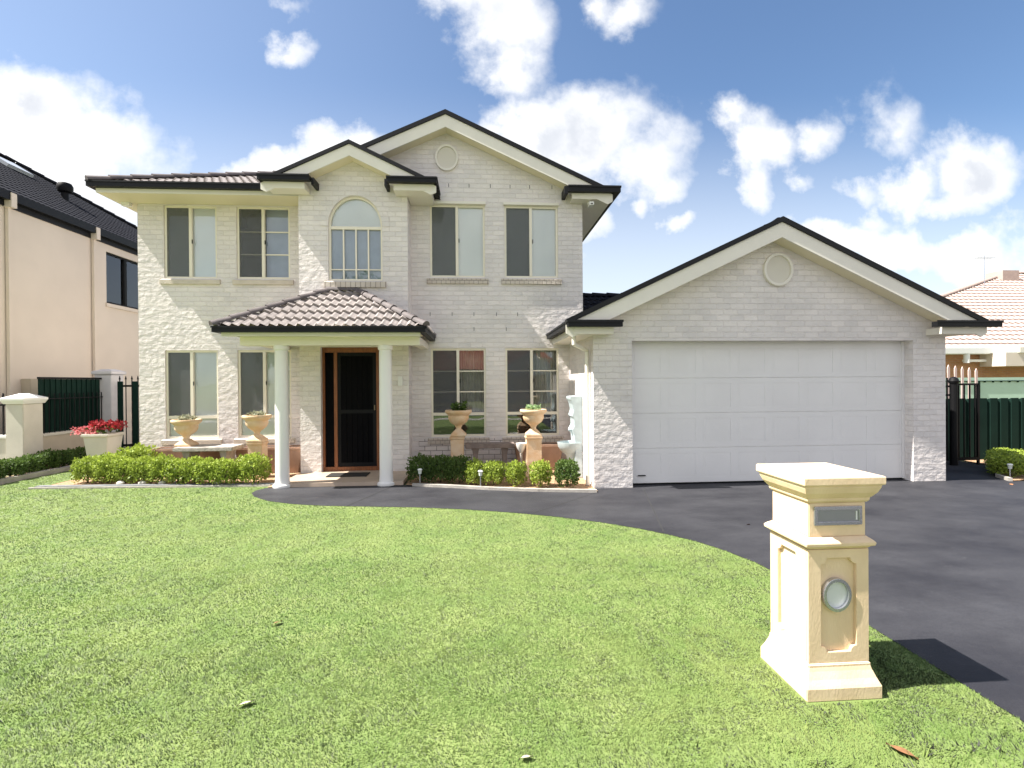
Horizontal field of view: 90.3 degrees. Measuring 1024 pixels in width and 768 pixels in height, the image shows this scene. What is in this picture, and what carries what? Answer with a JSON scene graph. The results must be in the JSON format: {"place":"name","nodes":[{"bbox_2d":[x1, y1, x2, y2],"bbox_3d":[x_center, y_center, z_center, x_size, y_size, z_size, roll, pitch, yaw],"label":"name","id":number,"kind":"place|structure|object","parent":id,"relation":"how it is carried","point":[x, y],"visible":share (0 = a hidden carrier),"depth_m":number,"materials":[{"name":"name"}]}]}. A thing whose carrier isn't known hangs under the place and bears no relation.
{"place":"outdoors","nodes":[
{"label":"outdoors","id":0,"kind":"place"},
{"bbox_2d":[0,393,47,472],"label":"gate pillar","id":1,"kind":"structure","parent":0,"point":[24,423],"depth_m":10.37,"materials":[{"name":"white paint"}]},
{"bbox_2d":[91,369,125,431],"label":"gate pillar","id":2,"kind":"structure","parent":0,"point":[108,383],"depth_m":12.64,"materials":[{"name":"white paint"}]},
{"bbox_2d":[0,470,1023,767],"bbox_3d":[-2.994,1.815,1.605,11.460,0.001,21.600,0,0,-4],"label":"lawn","id":3,"kind":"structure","parent":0,"point":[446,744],"depth_m":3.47,"materials":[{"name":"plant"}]},
{"bbox_2d":[28,485,269,488],"bbox_3d":[-6.297,1.796,8.859,4.135,0.040,0.035,0,0,-1],"label":"bed edging","id":4,"kind":"object","parent":3,"relation":"on","point":[187,486],"visible":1,"depth_m":8.85,"materials":[{"name":"concrete"}]},
{"bbox_2d":[756,463,885,701],"bbox_3d":[1.845,1.145,3.084,0.476,1.256,0.496,0,0,-4],"label":"mailbox","id":5,"kind":"object","parent":3,"relation":"on","point":[815,647],"visible":1,"depth_m":2.91,"materials":[{"name":"stone"}]},
{"bbox_2d":[886,743,918,759],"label":"fallen leaf","id":6,"kind":"object","parent":3,"relation":"on","point":[901,749],"visible":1,"depth_m":2.44,"materials":[{"name":"orange plant"}]},
{"bbox_2d":[0,0,1023,352],"label":"sky","id":7,"kind":"structure","parent":0,"point":[890,131],"materials":[{"name":"blue"}]},
{"bbox_2d":[6,446,1023,721],"bbox_3d":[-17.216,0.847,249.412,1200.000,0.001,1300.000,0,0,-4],"label":"ground","id":8,"kind":"structure","parent":0,"point":[602,522],"depth_m":7.31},
{"bbox_2d":[0,393,5,458],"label":"garden wall","id":9,"kind":"structure","parent":8,"relation":"on","point":[3,446],"depth_m":10.37,"materials":[{"name":"white paint"}]},
{"bbox_2d":[0,462,87,484],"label":"boundary kerb","id":10,"kind":"structure","parent":8,"relation":"on","point":[10,479],"depth_m":9.93,"materials":[{"name":"concrete"}]},
{"bbox_2d":[0,153,139,443],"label":"neighbour house","id":11,"kind":"structure","parent":8,"relation":"on","point":[68,282],"depth_m":13.19,"materials":[{"name":"beige paint"}]},
{"bbox_2d":[105,252,137,312],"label":"window","id":12,"kind":"structure","parent":11,"relation":"in","point":[121,273],"depth_m":15.24,"materials":[{"name":"black"}]},
{"bbox_2d":[43,428,100,468],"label":"garden wall","id":13,"kind":"structure","parent":8,"relation":"on","point":[63,440],"depth_m":11.35,"materials":[{"name":"beige paint"}]},
{"bbox_2d":[37,377,102,433],"bbox_3d":[-10.115,0.451,11.720,0.097,1.210,1.806,0,0,-4],"label":"fence panel","id":14,"kind":"object","parent":13,"relation":"on","point":[70,402],"visible":0.84,"depth_m":11.60,"materials":[{"name":"green metal"}]},
{"bbox_2d":[70,418,127,462],"bbox_3d":[-8.743,1.269,10.828,1.047,1.094,0.540,0,0,-4],"label":"plant pot","id":15,"kind":"object","parent":8,"relation":"on","point":[97,441],"visible":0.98,"depth_m":10.68,"materials":[{"name":"white ceramic"}]},
{"bbox_2d":[53,471,300,486],"bbox_3d":[-6.122,1.790,9.583,4.320,0.001,1.850,0,0,-4],"label":"garden bed","id":16,"kind":"object","parent":8,"relation":"on","point":[270,478],"visible":0.2,"depth_m":9.31,"materials":[{"name":"beige soil"}]},
{"bbox_2d":[68,454,104,482],"bbox_3d":[-7.759,1.544,9.293,0.513,0.521,0.504,0,0,-4],"label":"box shrub","id":17,"kind":"object","parent":16,"relation":"on","point":[80,470],"visible":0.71,"depth_m":9.17,"materials":[{"name":"green plant"}]},
{"bbox_2d":[89,454,123,482],"bbox_3d":[-7.363,1.530,9.258,0.528,0.542,0.475,0,0,-4],"label":"box shrub","id":18,"kind":"object","parent":16,"relation":"on","point":[101,469],"visible":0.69,"depth_m":9.13,"materials":[{"name":"green plant"}]},
{"bbox_2d":[93,451,127,478],"bbox_3d":[-7.625,1.543,9.658,0.677,0.517,0.627,0,0,-4],"label":"box shrub","id":19,"kind":"object","parent":16,"relation":"on","point":[111,454],"visible":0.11,"depth_m":9.60,"materials":[{"name":"green plant"}]},
{"bbox_2d":[106,456,138,482],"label":"box shrub","id":20,"kind":"object","parent":16,"relation":"on","point":[119,470],"visible":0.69,"depth_m":9.10,"materials":[{"name":"green plant"}]},
{"bbox_2d":[116,442,158,476],"bbox_3d":[-7.234,1.459,9.870,0.834,0.679,0.665,0,0,-4],"label":"box shrub","id":21,"kind":"object","parent":16,"relation":"on","point":[140,451],"visible":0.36,"depth_m":9.78,"materials":[{"name":"green plant"}]},
{"bbox_2d":[126,455,158,483],"bbox_3d":[-6.670,1.535,9.203,0.513,0.524,0.504,0,0,-4],"label":"box shrub","id":22,"kind":"object","parent":16,"relation":"on","point":[137,469],"visible":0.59,"depth_m":9.06,"materials":[{"name":"green plant"}]},
{"bbox_2d":[143,452,174,482],"bbox_3d":[-6.314,1.505,9.165,0.528,0.579,0.475,0,0,-4],"label":"box shrub","id":23,"kind":"object","parent":16,"relation":"on","point":[160,459],"visible":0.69,"depth_m":9.04,"materials":[{"name":"green plant"}]},
{"bbox_2d":[160,457,192,483],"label":"box shrub","id":24,"kind":"object","parent":16,"relation":"on","point":[174,464],"visible":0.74,"depth_m":9.00,"materials":[{"name":"green plant"}]},
{"bbox_2d":[151,447,220,459],"bbox_3d":[-6.345,1.527,10.173,1.440,0.520,0.370,0,0,-4],"label":"planter trough","id":25,"kind":"object","parent":16,"relation":"on","point":[167,451],"visible":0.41,"depth_m":10.02,"materials":[{"name":"ceramic"}]},
{"bbox_2d":[177,455,208,484],"bbox_3d":[-5.691,1.526,9.105,0.513,0.528,0.504,0,0,-4],"label":"box shrub","id":26,"kind":"object","parent":16,"relation":"on","point":[192,461],"visible":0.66,"depth_m":8.98,"materials":[{"name":"green plant"}]},
{"bbox_2d":[172,444,244,479],"bbox_3d":[-5.756,1.481,9.707,1.070,0.608,0.550,0,0,-4],"label":"stone bench","id":27,"kind":"object","parent":16,"relation":"on","point":[227,451],"visible":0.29,"depth_m":9.53,"materials":[{"name":"beige stone"}]},
{"bbox_2d":[170,413,201,446],"bbox_3d":[-6.213,0.862,9.718,0.520,0.630,0.520,0,0,-4],"label":"garden urn","id":28,"kind":"object","parent":27,"relation":"on","point":[186,426],"visible":1,"depth_m":9.61,"materials":[{"name":"stone"}]},
{"bbox_2d":[192,456,224,484],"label":"box shrub","id":29,"kind":"object","parent":16,"relation":"on","point":[209,461],"visible":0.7,"depth_m":8.93,"materials":[{"name":"green plant"}]},
{"bbox_2d":[208,457,240,483],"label":"box shrub","id":30,"kind":"object","parent":16,"relation":"on","point":[223,468],"visible":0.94,"depth_m":8.92,"materials":[{"name":"green plant"}]},
{"bbox_2d":[235,452,272,483],"bbox_3d":[-4.631,1.488,9.115,0.580,0.590,0.596,0,0,12],"label":"box shrub","id":31,"kind":"object","parent":16,"relation":"on","point":[255,465],"visible":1,"depth_m":9.00,"materials":[{"name":"green plant"}]},
{"bbox_2d":[245,440,270,478],"bbox_3d":[-4.862,1.436,9.744,0.340,0.688,0.340,0,0,-4],"label":"pedestal","id":32,"kind":"object","parent":16,"relation":"on","point":[260,447],"visible":0.46,"depth_m":9.62,"materials":[{"name":"stone"}]},
{"bbox_2d":[242,410,271,441],"bbox_3d":[-4.877,0.789,9.740,0.520,0.606,0.520,0,0,-4],"label":"garden urn","id":33,"kind":"object","parent":32,"relation":"on","point":[256,423],"visible":1,"depth_m":9.62,"materials":[{"name":"stone"}]},
{"bbox_2d":[236,445,300,472],"bbox_3d":[-4.848,1.516,10.276,1.320,0.520,0.370,0,0,-4],"label":"planter trough","id":34,"kind":"object","parent":16,"relation":"on","point":[295,457],"visible":0.24,"depth_m":10.15,"materials":[{"name":"ceramic"}]},
{"bbox_2d":[406,468,594,488],"bbox_3d":[-0.284,1.747,9.389,3.200,0.001,2.440,0,0,-4],"label":"garden bed","id":35,"kind":"object","parent":8,"relation":"on","point":[580,485],"visible":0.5,"depth_m":8.91,"materials":[{"name":"beige soil"}]},
{"bbox_2d":[417,468,421,482],"bbox_3d":[-1.603,1.621,8.867,0.090,0.304,0.090,0,0,-4],"label":"garden light","id":36,"kind":"object","parent":35,"relation":"on","point":[419,471],"visible":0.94,"depth_m":8.86,"materials":[{"name":"silver metal"}]},
{"bbox_2d":[405,452,435,481],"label":"box shrub","id":37,"kind":"object","parent":35,"relation":"on","point":[422,460],"visible":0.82,"depth_m":9.01,"materials":[{"name":"green plant"}]},
{"bbox_2d":[424,454,454,483],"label":"box shrub","id":38,"kind":"object","parent":35,"relation":"on","point":[440,469],"visible":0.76,"depth_m":8.96,"materials":[{"name":"green plant"}]},
{"bbox_2d":[449,436,464,457],"bbox_3d":[-1.060,1.377,9.906,0.330,0.746,0.330,0,0,-4],"label":"pedestal","id":39,"kind":"object","parent":35,"relation":"on","point":[457,445],"visible":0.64,"depth_m":9.78,"materials":[{"name":"stone"}]},
{"bbox_2d":[445,401,471,436],"bbox_3d":[-1.040,0.661,9.905,0.520,0.687,0.520,0,0,-4],"label":"garden urn","id":40,"kind":"object","parent":39,"relation":"on","point":[458,416],"visible":1,"depth_m":9.78,"materials":[{"name":"stone"}]},
{"bbox_2d":[444,454,472,483],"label":"box shrub","id":41,"kind":"object","parent":35,"relation":"on","point":[459,468],"visible":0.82,"depth_m":8.89,"materials":[{"name":"green plant"}]},
{"bbox_2d":[464,456,486,484],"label":"box shrub","id":42,"kind":"object","parent":35,"relation":"on","point":[477,468],"visible":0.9,"depth_m":8.77,"materials":[{"name":"green plant"}]},
{"bbox_2d":[465,442,514,472],"bbox_3d":[-0.432,1.455,10.040,0.970,0.581,0.320,0,0,-4],"label":"stone bench","id":43,"kind":"object","parent":35,"relation":"on","point":[475,447],"visible":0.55,"depth_m":9.91,"materials":[{"name":"grey stone"}]},
{"bbox_2d":[482,459,505,484],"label":"box shrub","id":44,"kind":"object","parent":35,"relation":"on","point":[495,471],"visible":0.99,"depth_m":8.73,"materials":[{"name":"green plant"}]},
{"bbox_2d":[503,459,527,486],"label":"box shrub","id":45,"kind":"object","parent":35,"relation":"on","point":[518,472],"visible":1,"depth_m":8.67,"materials":[{"name":"green plant"}]},
{"bbox_2d":[516,442,525,465],"bbox_3d":[0.179,1.437,9.761,0.210,0.610,0.210,0,0,-4],"label":"bird bath","id":46,"kind":"object","parent":35,"relation":"on","point":[521,446],"visible":0.73,"depth_m":9.72,"materials":[{"name":"white stone"}]},
{"bbox_2d":[524,435,542,476],"bbox_3d":[0.414,1.363,9.757,0.360,0.756,0.360,0,0,-4],"label":"pedestal","id":47,"kind":"object","parent":35,"relation":"on","point":[534,448],"visible":0.71,"depth_m":9.62,"materials":[{"name":"stone"}]},
{"bbox_2d":[520,404,546,435],"bbox_3d":[0.409,0.676,9.754,0.520,0.617,0.520,0,0,-4],"label":"garden urn","id":48,"kind":"object","parent":47,"relation":"on","point":[533,416],"visible":1,"depth_m":9.62,"materials":[{"name":"stone"}]},
{"bbox_2d":[515,442,561,469],"bbox_3d":[0.536,1.477,10.397,1.000,0.520,0.370,0,0,-4],"label":"planter trough","id":49,"kind":"object","parent":35,"relation":"on","point":[552,452],"visible":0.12,"depth_m":10.25,"materials":[{"name":"ceramic"}]},
{"bbox_2d":[528,458,552,486],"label":"box shrub","id":50,"kind":"object","parent":35,"relation":"on","point":[543,475],"visible":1,"depth_m":8.59,"materials":[{"name":"green plant"}]},
{"bbox_2d":[553,457,580,486],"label":"box shrub","id":51,"kind":"object","parent":35,"relation":"on","point":[567,470],"visible":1,"depth_m":8.52,"materials":[{"name":"green plant"}]},
{"bbox_2d":[84,109,1003,488],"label":"brick house","id":52,"kind":"structure","parent":8,"relation":"on","point":[376,307],"depth_m":9.87,"materials":[{"name":"white brick"}]},
{"bbox_2d":[117,376,138,452],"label":"side gate","id":53,"kind":"structure","parent":52,"relation":"attached to","point":[134,385],"depth_m":12.78,"materials":[{"name":"black metal"}]},
{"bbox_2d":[159,206,220,283],"bbox_3d":[-6.576,-2.844,10.437,1.180,1.610,0.143,0,0,-4],"label":"window","id":54,"kind":"structure","parent":52,"relation":"in","point":[190,231],"depth_m":10.49,"materials":[{"name":"grey glass"}]},
{"bbox_2d":[161,350,221,444],"bbox_3d":[-6.554,0.271,10.451,1.180,1.920,0.143,0,0,-4],"label":"window","id":55,"kind":"structure","parent":52,"relation":"in","point":[191,375],"depth_m":10.50,"materials":[{"name":"glass"}]},
{"bbox_2d":[232,207,293,284],"bbox_3d":[-5.149,-2.855,10.742,1.210,1.610,0.555,0,0,-4],"label":"window","id":56,"kind":"structure","parent":52,"relation":"in","point":[268,234],"depth_m":10.71,"materials":[{"name":"grey glass"}]},
{"bbox_2d":[234,350,294,443],"bbox_3d":[-5.112,0.261,10.550,1.210,1.920,0.143,0,0,-4],"label":"window","id":57,"kind":"structure","parent":52,"relation":"in","point":[256,368],"depth_m":10.59,"materials":[{"name":"glass"}]},
{"bbox_2d":[326,472,369,476],"bbox_3d":[-3.068,1.701,9.553,0.730,0.016,0.370,0,0,-4],"label":"doormat","id":58,"kind":"object","parent":52,"relation":"on","point":[358,474],"visible":1,"depth_m":9.52,"materials":[{"name":"black rubber"}]},
{"bbox_2d":[322,347,379,470],"bbox_3d":[-3.127,0.494,10.055,1.180,2.430,0.090,0,0,-4],"label":"entrance door","id":59,"kind":"structure","parent":52,"relation":"in","point":[350,375],"depth_m":10.04,"materials":[{"name":"black"}]},
{"bbox_2d":[324,197,385,287],"bbox_3d":[-3.053,-2.769,9.945,1.180,1.785,0.175,0,0,-4],"label":"arched window","id":60,"kind":"structure","parent":52,"relation":"in","point":[355,224],"depth_m":10.01,"materials":[{"name":"grey glass"}]},
{"bbox_2d":[426,205,488,283],"bbox_3d":[-1.129,-2.891,10.563,1.275,1.635,0.143,0,0,-4],"label":"window","id":61,"kind":"structure","parent":52,"relation":"in","point":[457,232],"depth_m":10.61,"materials":[{"name":"grey glass"}]},
{"bbox_2d":[428,348,489,443],"bbox_3d":[-1.121,0.243,10.782,1.275,1.965,0.555,0,0,-4],"label":"window","id":62,"kind":"structure","parent":52,"relation":"in","point":[459,375],"depth_m":10.82,"materials":[{"name":"glass"}]},
{"bbox_2d":[501,206,561,283],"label":"window","id":63,"kind":"structure","parent":52,"relation":"in","point":[530,233],"depth_m":10.72,"materials":[{"name":"grey glass"}]},
{"bbox_2d":[502,348,562,442],"bbox_3d":[0.410,0.232,10.888,1.265,1.965,0.555,0,0,-4],"label":"window","id":64,"kind":"structure","parent":52,"relation":"in","point":[544,362],"depth_m":10.94,"materials":[{"name":"glass"}]},
{"bbox_2d":[557,395,582,477],"bbox_3d":[1.128,0.978,9.614,0.558,1.516,0.496,0,0,-4],"label":"wall fountain","id":65,"kind":"object","parent":52,"relation":"attached to","point":[572,448],"depth_m":9.41,"materials":[{"name":"white stone"}]},
{"bbox_2d":[632,341,904,484],"bbox_3d":[4.509,0.489,8.957,5.004,2.470,0.085,0,0,-4],"label":"garage door","id":66,"kind":"structure","parent":52,"relation":"in","point":[703,412],"depth_m":8.93,"materials":[{"name":"grey metal"}]},
{"bbox_2d":[947,365,977,398],"bbox_3d":[10.268,0.505,11.697,0.906,1.940,0.020,0,0,-4],"label":"picket fence","id":67,"kind":"object","parent":8,"relation":"on","point":[962,374],"visible":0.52,"depth_m":11.69,"materials":[{"name":"beige paint"}]},
{"bbox_2d":[948,398,1023,460],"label":"metal fence","id":68,"kind":"object","parent":8,"relation":"on","point":[1001,422],"visible":0.24,"depth_m":11.23,"materials":[{"name":"green metal"}]},
{"bbox_2d":[958,377,1023,398],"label":"metal fence","id":69,"kind":"object","parent":8,"relation":"on","point":[1002,387],"visible":0.16,"depth_m":17.17,"materials":[{"name":"green metal"}]},
{"bbox_2d":[965,459,1023,479],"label":"garden bed","id":70,"kind":"object","parent":8,"relation":"on","point":[1020,477],"visible":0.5,"depth_m":9.35,"materials":[{"name":"beige soil"}]},
{"bbox_2d":[983,449,1023,473],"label":"box shrub","id":71,"kind":"object","parent":70,"relation":"on","point":[1002,452],"visible":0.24,"depth_m":9.61,"materials":[{"name":"green plant"}]},
{"bbox_2d":[995,471,1012,480],"bbox_3d":[9.223,1.667,9.595,0.208,0.070,1.775,0,0,41],"label":"bed edging","id":72,"kind":"object","parent":70,"relation":"on","point":[1003,477],"visible":0.64,"depth_m":9.03,"materials":[{"name":"concrete"}]},
{"bbox_2d":[985,454,1023,476],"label":"box shrub","id":73,"kind":"object","parent":70,"relation":"on","point":[1001,462],"visible":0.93,"depth_m":9.25,"materials":[{"name":"green plant"}]},
{"bbox_2d":[985,447,1023,466],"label":"box shrub","id":74,"kind":"object","parent":70,"relation":"on","point":[1014,450],"visible":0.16,"depth_m":9.99,"materials":[{"name":"green plant"}]},
{"bbox_2d":[1007,463,1012,476],"bbox_3d":[8.859,1.555,9.058,0.090,0.284,0.090,0,0,-4],"label":"garden light","id":75,"kind":"object","parent":70,"relation":"on","point":[1010,465],"visible":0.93,"depth_m":9.05,"materials":[{"name":"silver metal"}]},
{"bbox_2d":[252,461,1023,720],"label":"driveway","id":76,"kind":"structure","parent":0,"point":[946,573],"depth_m":5.98,"materials":[{"name":"grey asphalt"}]},
{"bbox_2d":[412,483,596,492],"bbox_3d":[-0.183,1.744,8.493,3.153,0.060,0.155,0,0,11],"label":"bed edging","id":77,"kind":"object","parent":76,"relation":"on","point":[505,488],"visible":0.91,"depth_m":8.41,"materials":[{"name":"concrete"}]},
{"bbox_2d":[478,470,482,485],"bbox_3d":[-0.528,1.605,8.540,0.090,0.324,0.090,0,0,-4],"label":"garden light","id":78,"kind":"object","parent":77,"relation":"on","point":[480,472],"visible":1,"depth_m":8.52,"materials":[{"name":"silver metal"}]},
{"bbox_2d":[350,486,663,531],"bbox_3d":[-0.165,1.761,7.601,4.381,0.001,2.462,0,0,9],"label":"driveway joint","id":79,"kind":"object","parent":76,"relation":"on","point":[565,502],"visible":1,"depth_m":7.43,"materials":[{"name":"grey"}]},
{"bbox_2d":[946,377,979,465],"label":"metal gate","id":80,"kind":"structure","parent":76,"relation":"on","point":[954,413],"depth_m":10.58,"materials":[{"name":"black metal"}]},
{"bbox_2d":[941,270,1023,377],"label":"neighbour house","id":81,"kind":"structure","parent":0,"point":[1000,296],"depth_m":22.58,"materials":[{"name":"pink brick"}]},
{"bbox_2d":[974,255,994,288],"bbox_3d":[25.708,-5.955,27.715,1.000,2.100,0.600,0,0,-4],"label":"antenna","id":82,"kind":"object","parent":81,"relation":"attached to","point":[984,268],"visible":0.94,"depth_m":27.70,"materials":[{"name":"silver metal"}]},
{"label":"garden bed","id":83,"kind":"structure","parent":0,"visible":0},
{"bbox_2d":[0,459,6,478],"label":"box shrub","id":84,"kind":"object","parent":83,"relation":"on","point":[2,471],"visible":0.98,"depth_m":9.39,"materials":[{"name":"green plant"}]},
{"bbox_2d":[0,457,30,476],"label":"box shrub","id":85,"kind":"object","parent":83,"relation":"on","point":[21,465],"visible":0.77,"depth_m":9.70,"materials":[{"name":"green plant"}]},
{"bbox_2d":[11,453,47,472],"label":"box shrub","id":86,"kind":"object","parent":83,"relation":"on","point":[35,464],"visible":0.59,"depth_m":10.11,"materials":[{"name":"green plant"}]},
{"bbox_2d":[32,448,61,469],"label":"box shrub","id":87,"kind":"object","parent":83,"relation":"on","point":[53,458],"visible":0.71,"depth_m":10.48,"materials":[{"name":"green plant"}]},
{"bbox_2d":[49,448,80,467],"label":"box shrub","id":88,"kind":"object","parent":83,"relation":"on","point":[67,455],"visible":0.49,"depth_m":10.86,"materials":[{"name":"green plant"}]},
{"bbox_2d":[65,446,86,465],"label":"box shrub","id":89,"kind":"object","parent":83,"relation":"on","point":[82,451],"visible":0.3,"depth_m":11.28,"materials":[{"name":"green plant"}]}
]}

